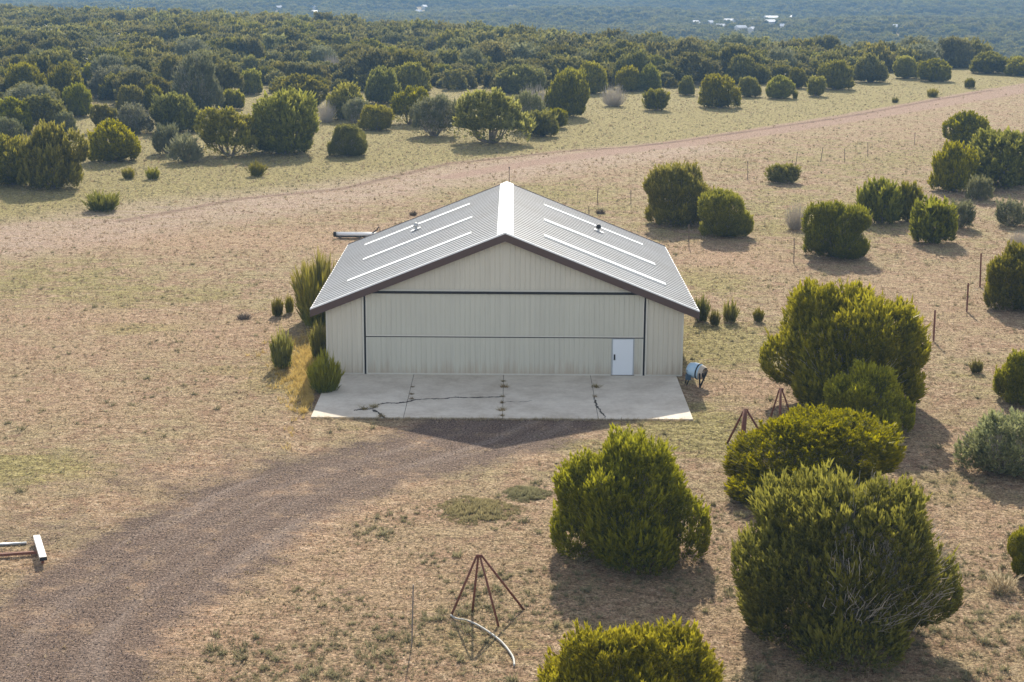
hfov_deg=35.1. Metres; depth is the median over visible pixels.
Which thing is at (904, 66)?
juniper tree
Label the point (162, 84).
juniper tree
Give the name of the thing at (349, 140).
juniper tree
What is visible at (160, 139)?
juniper shrub
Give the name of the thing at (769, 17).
house
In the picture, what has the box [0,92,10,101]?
juniper tree
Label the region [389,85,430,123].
juniper tree
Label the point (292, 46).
juniper tree
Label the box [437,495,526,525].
mat plant
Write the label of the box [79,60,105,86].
juniper tree
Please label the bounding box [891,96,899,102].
grass tuft
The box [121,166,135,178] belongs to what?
grass tuft
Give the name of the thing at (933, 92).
grass tuft
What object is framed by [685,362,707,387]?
drum mixer
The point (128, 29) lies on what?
juniper tree
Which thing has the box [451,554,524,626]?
pole tripod
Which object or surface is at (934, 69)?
juniper tree
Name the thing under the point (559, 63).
juniper tree
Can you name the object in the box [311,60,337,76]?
juniper tree
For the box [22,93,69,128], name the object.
juniper tree
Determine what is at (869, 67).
juniper tree
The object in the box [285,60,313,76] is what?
juniper tree
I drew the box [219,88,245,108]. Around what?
juniper shrub
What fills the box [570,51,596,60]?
juniper tree
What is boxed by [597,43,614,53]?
juniper tree
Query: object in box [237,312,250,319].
dead twigs
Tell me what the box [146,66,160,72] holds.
juniper tree
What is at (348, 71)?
juniper tree
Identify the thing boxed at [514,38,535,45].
juniper tree
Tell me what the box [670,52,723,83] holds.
juniper tree
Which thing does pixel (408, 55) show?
juniper tree
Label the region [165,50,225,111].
juniper tree
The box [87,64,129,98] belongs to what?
juniper tree
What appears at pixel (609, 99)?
bare shrub
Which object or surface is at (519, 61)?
juniper tree
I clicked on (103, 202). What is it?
grass tuft
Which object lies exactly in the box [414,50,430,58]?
juniper tree
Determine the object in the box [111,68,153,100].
juniper tree
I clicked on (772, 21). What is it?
house
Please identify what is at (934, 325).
fence post
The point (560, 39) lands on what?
juniper tree
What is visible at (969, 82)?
juniper shrub
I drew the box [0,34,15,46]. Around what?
juniper tree
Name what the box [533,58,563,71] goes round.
juniper tree
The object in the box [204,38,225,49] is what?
juniper tree
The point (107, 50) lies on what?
juniper tree
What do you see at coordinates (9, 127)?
juniper tree
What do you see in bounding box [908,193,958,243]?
juniper shrub
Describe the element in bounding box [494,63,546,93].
juniper tree
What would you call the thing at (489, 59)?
juniper tree
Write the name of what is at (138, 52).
juniper tree
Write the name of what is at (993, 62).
juniper tree
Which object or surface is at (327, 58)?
bare shrub
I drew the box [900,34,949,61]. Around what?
juniper tree
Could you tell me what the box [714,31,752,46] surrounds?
juniper tree
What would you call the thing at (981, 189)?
juniper shrub
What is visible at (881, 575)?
juniper tree
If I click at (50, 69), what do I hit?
juniper tree
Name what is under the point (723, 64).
juniper tree
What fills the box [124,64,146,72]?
juniper tree
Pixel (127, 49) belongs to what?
juniper tree
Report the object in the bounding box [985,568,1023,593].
straw tuft
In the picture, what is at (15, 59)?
juniper tree
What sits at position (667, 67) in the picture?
juniper tree
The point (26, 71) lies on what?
juniper tree
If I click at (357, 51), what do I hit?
juniper tree
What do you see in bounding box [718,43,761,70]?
juniper tree
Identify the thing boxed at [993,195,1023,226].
juniper shrub
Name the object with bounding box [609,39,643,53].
juniper tree
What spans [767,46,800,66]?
juniper tree
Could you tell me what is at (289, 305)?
grass tuft
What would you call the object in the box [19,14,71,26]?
juniper tree
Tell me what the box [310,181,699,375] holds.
hangar
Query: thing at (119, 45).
juniper tree
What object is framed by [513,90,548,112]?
juniper tree
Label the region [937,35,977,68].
juniper tree
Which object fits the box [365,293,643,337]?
door leaf
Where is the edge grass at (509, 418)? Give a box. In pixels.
[313,415,691,421]
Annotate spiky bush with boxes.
[289,246,335,322]
[305,348,345,393]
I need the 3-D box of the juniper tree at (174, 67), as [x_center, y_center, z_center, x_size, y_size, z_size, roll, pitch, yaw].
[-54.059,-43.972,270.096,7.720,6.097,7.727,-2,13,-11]
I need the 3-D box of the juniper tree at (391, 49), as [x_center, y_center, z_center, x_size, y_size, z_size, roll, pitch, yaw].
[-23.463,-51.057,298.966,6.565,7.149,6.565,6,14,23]
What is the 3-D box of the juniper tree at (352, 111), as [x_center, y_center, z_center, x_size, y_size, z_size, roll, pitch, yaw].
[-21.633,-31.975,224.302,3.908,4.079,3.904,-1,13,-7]
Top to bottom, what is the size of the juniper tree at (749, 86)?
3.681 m
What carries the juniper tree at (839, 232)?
on the ground at (268, 289)
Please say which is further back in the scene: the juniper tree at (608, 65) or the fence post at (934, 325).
the juniper tree at (608, 65)
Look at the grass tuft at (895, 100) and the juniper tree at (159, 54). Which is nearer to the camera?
the grass tuft at (895, 100)
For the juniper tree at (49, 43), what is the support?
on the ground at (268, 289)
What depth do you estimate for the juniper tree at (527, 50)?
319.18 m
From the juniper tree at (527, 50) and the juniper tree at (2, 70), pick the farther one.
the juniper tree at (527, 50)
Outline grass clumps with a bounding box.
[0,246,1023,681]
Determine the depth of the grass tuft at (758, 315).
102.64 m
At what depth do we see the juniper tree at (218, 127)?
185.43 m
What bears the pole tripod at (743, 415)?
on the ground at (268, 289)
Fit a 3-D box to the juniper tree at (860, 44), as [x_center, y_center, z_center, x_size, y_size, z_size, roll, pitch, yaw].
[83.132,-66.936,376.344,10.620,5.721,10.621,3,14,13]
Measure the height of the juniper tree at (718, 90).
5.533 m
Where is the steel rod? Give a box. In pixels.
[411,585,413,646]
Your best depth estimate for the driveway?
62.72 m
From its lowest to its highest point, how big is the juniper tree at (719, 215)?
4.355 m
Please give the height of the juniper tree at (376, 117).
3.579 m
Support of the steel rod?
on the ground at (268, 289)
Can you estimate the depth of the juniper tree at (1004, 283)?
105.90 m
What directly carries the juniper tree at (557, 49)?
on the ground at (268, 289)
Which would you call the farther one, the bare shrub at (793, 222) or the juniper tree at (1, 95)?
the juniper tree at (1, 95)
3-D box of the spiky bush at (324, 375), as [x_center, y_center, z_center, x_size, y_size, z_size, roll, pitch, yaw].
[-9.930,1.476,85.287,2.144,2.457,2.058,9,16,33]
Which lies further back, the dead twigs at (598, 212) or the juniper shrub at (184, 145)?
the juniper shrub at (184, 145)
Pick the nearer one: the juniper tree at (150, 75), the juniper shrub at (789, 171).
the juniper shrub at (789, 171)
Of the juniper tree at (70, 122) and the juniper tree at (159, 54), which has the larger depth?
the juniper tree at (159, 54)
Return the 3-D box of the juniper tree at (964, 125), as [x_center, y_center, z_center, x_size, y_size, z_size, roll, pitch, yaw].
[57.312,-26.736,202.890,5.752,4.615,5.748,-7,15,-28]
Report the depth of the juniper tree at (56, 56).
285.99 m
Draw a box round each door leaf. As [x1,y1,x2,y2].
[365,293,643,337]
[366,337,642,375]
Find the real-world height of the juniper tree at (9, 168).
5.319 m
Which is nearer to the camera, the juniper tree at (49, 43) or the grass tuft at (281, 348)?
the grass tuft at (281, 348)
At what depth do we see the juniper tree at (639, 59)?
289.75 m
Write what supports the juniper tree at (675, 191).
on the ground at (268, 289)
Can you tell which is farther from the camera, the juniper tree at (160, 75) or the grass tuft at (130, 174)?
the juniper tree at (160, 75)
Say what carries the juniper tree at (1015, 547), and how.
on the ground at (268, 289)
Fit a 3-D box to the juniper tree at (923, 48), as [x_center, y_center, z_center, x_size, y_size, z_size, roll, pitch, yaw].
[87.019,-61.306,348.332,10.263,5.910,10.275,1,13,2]
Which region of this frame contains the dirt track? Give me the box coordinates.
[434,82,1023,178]
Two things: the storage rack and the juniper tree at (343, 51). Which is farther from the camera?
the juniper tree at (343, 51)
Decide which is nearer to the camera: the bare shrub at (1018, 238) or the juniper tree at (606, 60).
the bare shrub at (1018, 238)
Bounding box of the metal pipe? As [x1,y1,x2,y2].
[0,542,26,545]
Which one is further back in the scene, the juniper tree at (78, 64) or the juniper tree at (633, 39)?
the juniper tree at (633, 39)
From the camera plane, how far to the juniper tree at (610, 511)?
60.46 m
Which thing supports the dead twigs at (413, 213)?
on the ground at (268, 289)
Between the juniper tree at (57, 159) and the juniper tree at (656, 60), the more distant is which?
the juniper tree at (656, 60)
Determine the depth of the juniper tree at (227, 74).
262.48 m
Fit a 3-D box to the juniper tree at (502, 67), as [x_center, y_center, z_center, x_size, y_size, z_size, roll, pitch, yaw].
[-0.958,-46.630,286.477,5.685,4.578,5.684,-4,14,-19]
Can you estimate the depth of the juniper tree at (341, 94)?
229.85 m
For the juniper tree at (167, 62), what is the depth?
272.48 m
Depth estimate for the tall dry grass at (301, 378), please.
88.00 m
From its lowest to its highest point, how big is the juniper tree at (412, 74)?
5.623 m
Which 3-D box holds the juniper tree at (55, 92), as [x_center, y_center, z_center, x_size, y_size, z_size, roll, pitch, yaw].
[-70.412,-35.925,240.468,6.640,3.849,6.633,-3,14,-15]
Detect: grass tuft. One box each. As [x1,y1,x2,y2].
[81,188,120,211]
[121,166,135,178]
[144,165,160,179]
[246,160,267,176]
[269,324,294,369]
[271,294,283,316]
[283,291,294,312]
[296,268,325,328]
[307,318,325,358]
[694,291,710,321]
[708,310,720,325]
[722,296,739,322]
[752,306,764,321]
[792,90,798,98]
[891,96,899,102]
[926,87,938,96]
[969,358,983,372]
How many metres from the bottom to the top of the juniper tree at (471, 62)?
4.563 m
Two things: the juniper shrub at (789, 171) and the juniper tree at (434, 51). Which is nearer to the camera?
the juniper shrub at (789, 171)
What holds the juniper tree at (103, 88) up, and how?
on the ground at (268, 289)
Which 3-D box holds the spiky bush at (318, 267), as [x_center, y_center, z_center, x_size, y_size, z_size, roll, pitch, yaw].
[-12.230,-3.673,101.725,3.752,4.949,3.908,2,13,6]
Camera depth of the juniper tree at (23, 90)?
227.00 m
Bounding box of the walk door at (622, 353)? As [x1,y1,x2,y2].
[611,338,634,374]
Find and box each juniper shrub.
[150,122,181,154]
[164,131,204,161]
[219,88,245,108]
[526,109,558,136]
[550,106,568,127]
[641,87,670,110]
[763,162,802,183]
[806,74,826,95]
[855,175,905,223]
[896,180,924,221]
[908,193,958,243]
[949,197,976,227]
[963,172,994,200]
[964,78,975,87]
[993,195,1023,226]
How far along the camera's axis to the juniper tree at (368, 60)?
286.84 m
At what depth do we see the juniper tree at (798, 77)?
294.02 m
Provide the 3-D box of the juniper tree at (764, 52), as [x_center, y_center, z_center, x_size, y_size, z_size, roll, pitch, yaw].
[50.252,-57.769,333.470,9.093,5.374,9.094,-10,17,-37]
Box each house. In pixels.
[734,25,747,30]
[747,27,754,32]
[763,16,778,18]
[766,19,775,24]
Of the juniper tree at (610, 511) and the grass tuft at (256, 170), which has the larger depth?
the grass tuft at (256, 170)
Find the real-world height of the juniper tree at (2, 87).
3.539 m
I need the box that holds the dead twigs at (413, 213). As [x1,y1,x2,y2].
[410,210,417,215]
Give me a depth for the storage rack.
132.46 m
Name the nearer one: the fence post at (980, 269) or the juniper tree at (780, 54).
the fence post at (980, 269)
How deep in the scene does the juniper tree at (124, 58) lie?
293.74 m
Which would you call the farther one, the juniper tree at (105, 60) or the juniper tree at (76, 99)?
the juniper tree at (105, 60)
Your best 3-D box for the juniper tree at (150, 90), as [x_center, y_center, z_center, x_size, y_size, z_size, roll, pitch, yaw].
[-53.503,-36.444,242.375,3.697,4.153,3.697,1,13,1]
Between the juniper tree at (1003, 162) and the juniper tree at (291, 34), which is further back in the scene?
the juniper tree at (291, 34)
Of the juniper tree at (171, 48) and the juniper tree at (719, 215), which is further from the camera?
the juniper tree at (171, 48)
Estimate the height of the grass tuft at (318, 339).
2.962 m
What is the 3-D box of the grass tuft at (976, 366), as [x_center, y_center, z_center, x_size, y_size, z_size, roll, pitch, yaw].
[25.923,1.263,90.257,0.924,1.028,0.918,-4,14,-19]
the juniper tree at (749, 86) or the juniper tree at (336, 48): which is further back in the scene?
the juniper tree at (336, 48)
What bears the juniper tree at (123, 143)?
on the ground at (268, 289)
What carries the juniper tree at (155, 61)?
on the ground at (268, 289)
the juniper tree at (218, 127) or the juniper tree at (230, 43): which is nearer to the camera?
the juniper tree at (218, 127)
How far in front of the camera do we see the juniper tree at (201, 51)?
293.77 m
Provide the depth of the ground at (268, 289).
90.03 m
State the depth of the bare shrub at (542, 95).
237.10 m
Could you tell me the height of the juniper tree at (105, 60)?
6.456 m
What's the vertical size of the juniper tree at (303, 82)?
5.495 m
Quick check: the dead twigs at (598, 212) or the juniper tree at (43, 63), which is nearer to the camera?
the dead twigs at (598, 212)
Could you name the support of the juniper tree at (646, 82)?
on the ground at (268, 289)
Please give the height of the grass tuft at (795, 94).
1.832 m
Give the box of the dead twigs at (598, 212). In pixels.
[595,207,605,213]
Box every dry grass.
[244,325,325,449]
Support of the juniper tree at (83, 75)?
on the ground at (268, 289)
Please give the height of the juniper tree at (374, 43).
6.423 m
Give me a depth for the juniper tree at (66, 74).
250.40 m
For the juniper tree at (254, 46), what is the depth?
332.22 m
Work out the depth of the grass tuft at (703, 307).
102.46 m
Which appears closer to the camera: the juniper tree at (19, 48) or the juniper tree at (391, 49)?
the juniper tree at (391, 49)
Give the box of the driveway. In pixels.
[0,419,600,681]
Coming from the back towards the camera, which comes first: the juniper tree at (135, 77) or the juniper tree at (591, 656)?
the juniper tree at (135, 77)
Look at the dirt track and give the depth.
220.31 m
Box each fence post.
[933,310,935,340]
[966,283,968,311]
[979,253,981,286]
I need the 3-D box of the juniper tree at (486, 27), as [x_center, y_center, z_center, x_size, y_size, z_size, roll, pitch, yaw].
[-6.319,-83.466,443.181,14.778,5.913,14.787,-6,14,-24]
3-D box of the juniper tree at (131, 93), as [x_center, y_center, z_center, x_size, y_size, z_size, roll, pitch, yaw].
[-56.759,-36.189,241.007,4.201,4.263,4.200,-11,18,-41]
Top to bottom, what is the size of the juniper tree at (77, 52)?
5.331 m
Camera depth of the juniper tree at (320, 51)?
321.21 m
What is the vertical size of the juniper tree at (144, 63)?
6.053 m
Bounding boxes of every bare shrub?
[318,100,336,122]
[324,54,338,65]
[517,83,547,104]
[600,83,628,105]
[782,201,805,229]
[1007,230,1023,244]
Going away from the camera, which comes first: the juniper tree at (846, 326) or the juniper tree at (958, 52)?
the juniper tree at (846, 326)
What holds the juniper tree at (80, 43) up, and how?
on the ground at (268, 289)
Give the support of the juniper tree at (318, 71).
on the ground at (268, 289)
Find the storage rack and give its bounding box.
[333,226,378,238]
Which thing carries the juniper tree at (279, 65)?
on the ground at (268, 289)
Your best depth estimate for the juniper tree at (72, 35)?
350.92 m
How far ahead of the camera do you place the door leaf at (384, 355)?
88.77 m
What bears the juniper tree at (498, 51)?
on the ground at (268, 289)
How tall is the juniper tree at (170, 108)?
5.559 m
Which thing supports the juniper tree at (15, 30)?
on the ground at (268, 289)
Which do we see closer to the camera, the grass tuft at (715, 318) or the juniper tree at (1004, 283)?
the grass tuft at (715, 318)
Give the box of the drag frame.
[0,535,46,563]
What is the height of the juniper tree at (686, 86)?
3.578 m
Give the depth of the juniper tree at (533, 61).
302.07 m
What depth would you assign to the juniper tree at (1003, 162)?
163.72 m
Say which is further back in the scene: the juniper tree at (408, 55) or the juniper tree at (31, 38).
the juniper tree at (31, 38)
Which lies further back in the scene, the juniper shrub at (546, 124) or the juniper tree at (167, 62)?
the juniper tree at (167, 62)
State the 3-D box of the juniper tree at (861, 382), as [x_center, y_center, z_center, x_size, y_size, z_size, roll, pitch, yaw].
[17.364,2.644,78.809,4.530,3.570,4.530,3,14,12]
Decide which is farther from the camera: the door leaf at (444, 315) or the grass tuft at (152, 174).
the grass tuft at (152, 174)
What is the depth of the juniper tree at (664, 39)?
359.47 m
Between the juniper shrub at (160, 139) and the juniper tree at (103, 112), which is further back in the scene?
the juniper tree at (103, 112)
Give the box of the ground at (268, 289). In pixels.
[0,1,1023,681]
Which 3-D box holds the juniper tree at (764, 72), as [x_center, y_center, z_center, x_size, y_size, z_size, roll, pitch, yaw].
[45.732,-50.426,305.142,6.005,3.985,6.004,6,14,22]
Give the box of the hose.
[450,614,514,666]
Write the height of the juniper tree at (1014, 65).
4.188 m
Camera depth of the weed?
82.38 m
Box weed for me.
[369,403,381,407]
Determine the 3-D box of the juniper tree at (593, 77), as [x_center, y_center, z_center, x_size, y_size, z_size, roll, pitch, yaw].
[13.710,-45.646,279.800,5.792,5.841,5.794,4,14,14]
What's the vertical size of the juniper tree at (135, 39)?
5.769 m
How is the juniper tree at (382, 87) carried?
on the ground at (268, 289)
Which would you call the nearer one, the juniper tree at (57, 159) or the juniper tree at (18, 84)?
the juniper tree at (57, 159)
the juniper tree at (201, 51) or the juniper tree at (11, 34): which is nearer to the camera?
the juniper tree at (201, 51)
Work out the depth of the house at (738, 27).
1130.12 m
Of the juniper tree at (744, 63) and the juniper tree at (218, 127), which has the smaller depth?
the juniper tree at (218, 127)
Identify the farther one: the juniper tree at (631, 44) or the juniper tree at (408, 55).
the juniper tree at (631, 44)
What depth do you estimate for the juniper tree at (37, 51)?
297.52 m
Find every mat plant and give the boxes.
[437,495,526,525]
[502,485,554,502]
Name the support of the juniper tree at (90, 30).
on the ground at (268, 289)
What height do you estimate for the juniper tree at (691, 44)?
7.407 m
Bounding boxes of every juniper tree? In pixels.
[0,25,29,37]
[0,32,18,38]
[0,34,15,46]
[0,40,35,57]
[0,67,7,77]
[0,80,6,92]
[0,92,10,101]
[0,96,33,132]
[0,116,23,138]
[0,133,35,184]
[2,54,24,67]
[3,61,46,89]
[4,83,61,114]
[5,80,35,91]
[13,32,41,46]
[15,53,53,75]
[16,118,90,189]
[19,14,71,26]
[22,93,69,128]
[27,48,50,55]
[33,48,76,66]
[35,35,70,50]
[36,85,60,99]
[42,23,103,38]
[44,60,86,104]
[45,64,62,87]
[49,46,69,53]
[53,111,77,131]
[59,30,90,44]
[62,81,93,116]
[68,38,90,50]
[69,46,90,67]
[73,59,81,69]
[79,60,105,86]
[80,70,87,84]
[82,41,116,67]
[84,46,132,65]
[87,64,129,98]
[87,118,141,161]
[89,103,117,128]
[90,53,123,73]
[92,35,118,45]
[94,54,131,61]
[97,71,123,100]
[107,41,127,47]
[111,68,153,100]
[113,25,155,36]
[115,84,144,109]
[115,101,154,132]
[118,45,132,54]
[123,55,155,72]
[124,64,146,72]
[126,36,165,50]
[129,35,162,43]
[130,48,156,61]
[143,84,163,110]
[144,76,172,95]
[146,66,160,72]
[146,72,168,81]
[148,91,205,131]
[149,72,168,80]
[150,53,180,63]
[151,51,172,56]
[158,53,186,79]
[161,41,181,52]
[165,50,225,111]
[165,59,182,81]
[172,37,210,56]
[189,47,219,58]
[193,105,259,156]
[202,54,244,93]
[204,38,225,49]
[214,36,246,53]
[215,48,240,61]
[234,36,264,58]
[240,68,262,93]
[242,86,321,154]
[256,65,277,83]
[267,27,284,36]
[269,73,329,106]
[270,60,291,71]
[272,26,310,43]
[275,40,310,53]
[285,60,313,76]
[298,64,327,78]
[308,43,337,63]
[310,75,327,84]
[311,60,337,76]
[326,81,364,118]
[326,123,367,156]
[327,43,346,56]
[333,63,367,85]
[336,48,366,70]
[338,42,370,62]
[339,47,401,78]
[342,96,369,124]
[351,37,384,48]
[357,104,394,130]
[364,65,403,103]
[377,45,397,58]
[388,48,433,82]
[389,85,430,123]
[391,61,433,93]
[395,45,428,52]
[408,92,458,135]
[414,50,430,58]
[429,48,446,54]
[450,63,480,82]
[451,86,536,143]
[452,58,479,74]
[457,47,486,65]
[465,25,497,32]
[473,39,514,63]
[473,55,493,62]
[489,64,512,88]
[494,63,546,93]
[500,57,537,89]
[505,41,542,59]
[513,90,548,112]
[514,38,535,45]
[525,57,540,65]
[529,43,549,57]
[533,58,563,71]
[533,613,726,681]
[536,42,578,60]
[544,65,590,116]
[547,33,577,47]
[547,54,587,79]
[549,423,711,575]
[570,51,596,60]
[579,60,608,92]
[591,47,627,62]
[595,61,612,70]
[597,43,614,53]
[598,57,612,63]
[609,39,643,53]
[609,48,651,86]
[612,32,645,44]
[615,64,639,90]
[621,41,647,52]
[636,63,661,90]
[641,160,714,226]
[644,35,676,47]
[647,54,665,65]
[651,64,683,81]
[670,36,709,56]
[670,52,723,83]
[678,75,694,94]
[697,50,719,61]
[697,186,753,236]
[698,73,741,107]
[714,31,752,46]
[714,56,731,73]
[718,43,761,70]
[721,403,908,507]
[724,53,759,83]
[730,457,964,674]
[738,75,761,96]
[742,63,771,83]
[746,48,768,64]
[758,276,932,407]
[765,74,795,98]
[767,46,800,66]
[789,67,808,87]
[801,200,873,259]
[809,34,841,49]
[816,59,856,88]
[821,357,915,435]
[850,40,877,50]
[852,52,889,81]
[892,55,918,77]
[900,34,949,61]
[903,43,940,60]
[917,58,952,81]
[926,139,980,191]
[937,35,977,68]
[941,109,991,145]
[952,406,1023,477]
[965,125,1023,189]
[968,50,1008,73]
[983,239,1023,310]
[991,348,1023,406]
[1004,55,1023,75]
[1007,525,1023,575]
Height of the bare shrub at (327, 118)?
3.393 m
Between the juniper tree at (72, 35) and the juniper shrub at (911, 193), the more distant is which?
the juniper tree at (72, 35)
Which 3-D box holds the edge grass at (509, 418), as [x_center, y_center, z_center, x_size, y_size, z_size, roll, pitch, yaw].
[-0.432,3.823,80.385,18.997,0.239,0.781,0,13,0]
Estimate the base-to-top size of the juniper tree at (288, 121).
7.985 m
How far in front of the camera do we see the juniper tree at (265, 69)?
295.71 m
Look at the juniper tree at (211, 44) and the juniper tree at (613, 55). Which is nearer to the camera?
the juniper tree at (613, 55)
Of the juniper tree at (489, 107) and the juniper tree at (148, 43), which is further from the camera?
the juniper tree at (148, 43)
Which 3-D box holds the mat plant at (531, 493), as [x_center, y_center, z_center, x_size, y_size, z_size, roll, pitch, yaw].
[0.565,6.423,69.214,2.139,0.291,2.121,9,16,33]
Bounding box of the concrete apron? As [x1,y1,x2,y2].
[311,374,692,419]
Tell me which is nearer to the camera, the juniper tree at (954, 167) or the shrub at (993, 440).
the shrub at (993, 440)
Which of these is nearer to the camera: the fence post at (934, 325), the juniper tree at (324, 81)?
the fence post at (934, 325)
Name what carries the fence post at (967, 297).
on the ground at (268, 289)
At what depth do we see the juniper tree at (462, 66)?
300.24 m
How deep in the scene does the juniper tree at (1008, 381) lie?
83.51 m
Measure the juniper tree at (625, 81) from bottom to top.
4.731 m
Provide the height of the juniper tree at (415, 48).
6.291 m
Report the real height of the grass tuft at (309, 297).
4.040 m
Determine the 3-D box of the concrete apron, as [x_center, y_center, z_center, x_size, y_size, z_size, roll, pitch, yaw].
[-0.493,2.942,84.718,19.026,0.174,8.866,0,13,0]
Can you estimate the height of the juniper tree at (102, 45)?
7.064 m
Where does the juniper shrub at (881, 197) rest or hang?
on the ground at (268, 289)
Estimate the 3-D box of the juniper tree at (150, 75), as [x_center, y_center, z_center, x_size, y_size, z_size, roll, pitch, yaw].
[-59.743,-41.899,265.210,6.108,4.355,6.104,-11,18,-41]
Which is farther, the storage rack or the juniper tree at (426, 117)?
the juniper tree at (426, 117)
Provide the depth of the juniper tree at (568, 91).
235.08 m
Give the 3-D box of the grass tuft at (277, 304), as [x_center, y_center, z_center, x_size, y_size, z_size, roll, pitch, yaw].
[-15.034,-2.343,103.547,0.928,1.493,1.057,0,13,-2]
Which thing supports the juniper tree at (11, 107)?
on the ground at (268, 289)
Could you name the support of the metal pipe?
on the ground at (268, 289)
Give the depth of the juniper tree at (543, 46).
326.93 m
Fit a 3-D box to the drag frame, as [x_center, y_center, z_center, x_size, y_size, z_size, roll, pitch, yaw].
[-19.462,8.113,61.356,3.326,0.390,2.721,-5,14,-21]
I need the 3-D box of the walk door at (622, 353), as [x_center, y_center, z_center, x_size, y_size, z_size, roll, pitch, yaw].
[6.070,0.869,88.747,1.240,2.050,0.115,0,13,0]
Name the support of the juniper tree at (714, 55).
on the ground at (268, 289)
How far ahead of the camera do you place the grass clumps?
56.39 m
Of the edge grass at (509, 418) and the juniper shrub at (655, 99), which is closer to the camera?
the edge grass at (509, 418)
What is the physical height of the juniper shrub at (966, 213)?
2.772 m
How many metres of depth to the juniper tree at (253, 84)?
272.73 m
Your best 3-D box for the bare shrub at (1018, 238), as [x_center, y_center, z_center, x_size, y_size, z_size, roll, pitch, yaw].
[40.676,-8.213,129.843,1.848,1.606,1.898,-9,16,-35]
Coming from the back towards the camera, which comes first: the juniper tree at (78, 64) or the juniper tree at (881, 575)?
the juniper tree at (78, 64)
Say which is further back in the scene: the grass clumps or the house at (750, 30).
the house at (750, 30)
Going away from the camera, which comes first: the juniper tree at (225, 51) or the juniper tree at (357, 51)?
the juniper tree at (357, 51)
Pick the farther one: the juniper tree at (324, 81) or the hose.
the juniper tree at (324, 81)
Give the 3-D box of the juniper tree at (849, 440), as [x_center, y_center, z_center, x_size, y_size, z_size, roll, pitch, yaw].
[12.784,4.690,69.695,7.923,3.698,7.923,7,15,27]
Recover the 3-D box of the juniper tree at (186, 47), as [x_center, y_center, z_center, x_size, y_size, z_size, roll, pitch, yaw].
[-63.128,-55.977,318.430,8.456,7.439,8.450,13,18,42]
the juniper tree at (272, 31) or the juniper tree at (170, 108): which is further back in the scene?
the juniper tree at (272, 31)
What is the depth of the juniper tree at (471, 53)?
308.84 m
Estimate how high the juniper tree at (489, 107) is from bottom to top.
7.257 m
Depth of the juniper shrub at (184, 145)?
181.04 m
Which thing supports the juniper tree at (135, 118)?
on the ground at (268, 289)
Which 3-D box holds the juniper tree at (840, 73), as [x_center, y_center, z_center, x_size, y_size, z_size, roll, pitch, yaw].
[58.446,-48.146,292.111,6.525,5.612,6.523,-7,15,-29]
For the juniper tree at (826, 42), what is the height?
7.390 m
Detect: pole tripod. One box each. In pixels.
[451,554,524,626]
[726,409,759,443]
[770,388,789,416]
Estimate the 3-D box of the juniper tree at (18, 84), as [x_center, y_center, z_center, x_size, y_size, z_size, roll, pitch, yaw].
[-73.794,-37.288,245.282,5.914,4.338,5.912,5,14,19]
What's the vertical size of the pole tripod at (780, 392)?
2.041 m
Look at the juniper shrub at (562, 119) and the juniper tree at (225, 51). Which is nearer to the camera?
the juniper shrub at (562, 119)
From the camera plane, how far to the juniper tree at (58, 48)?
320.89 m

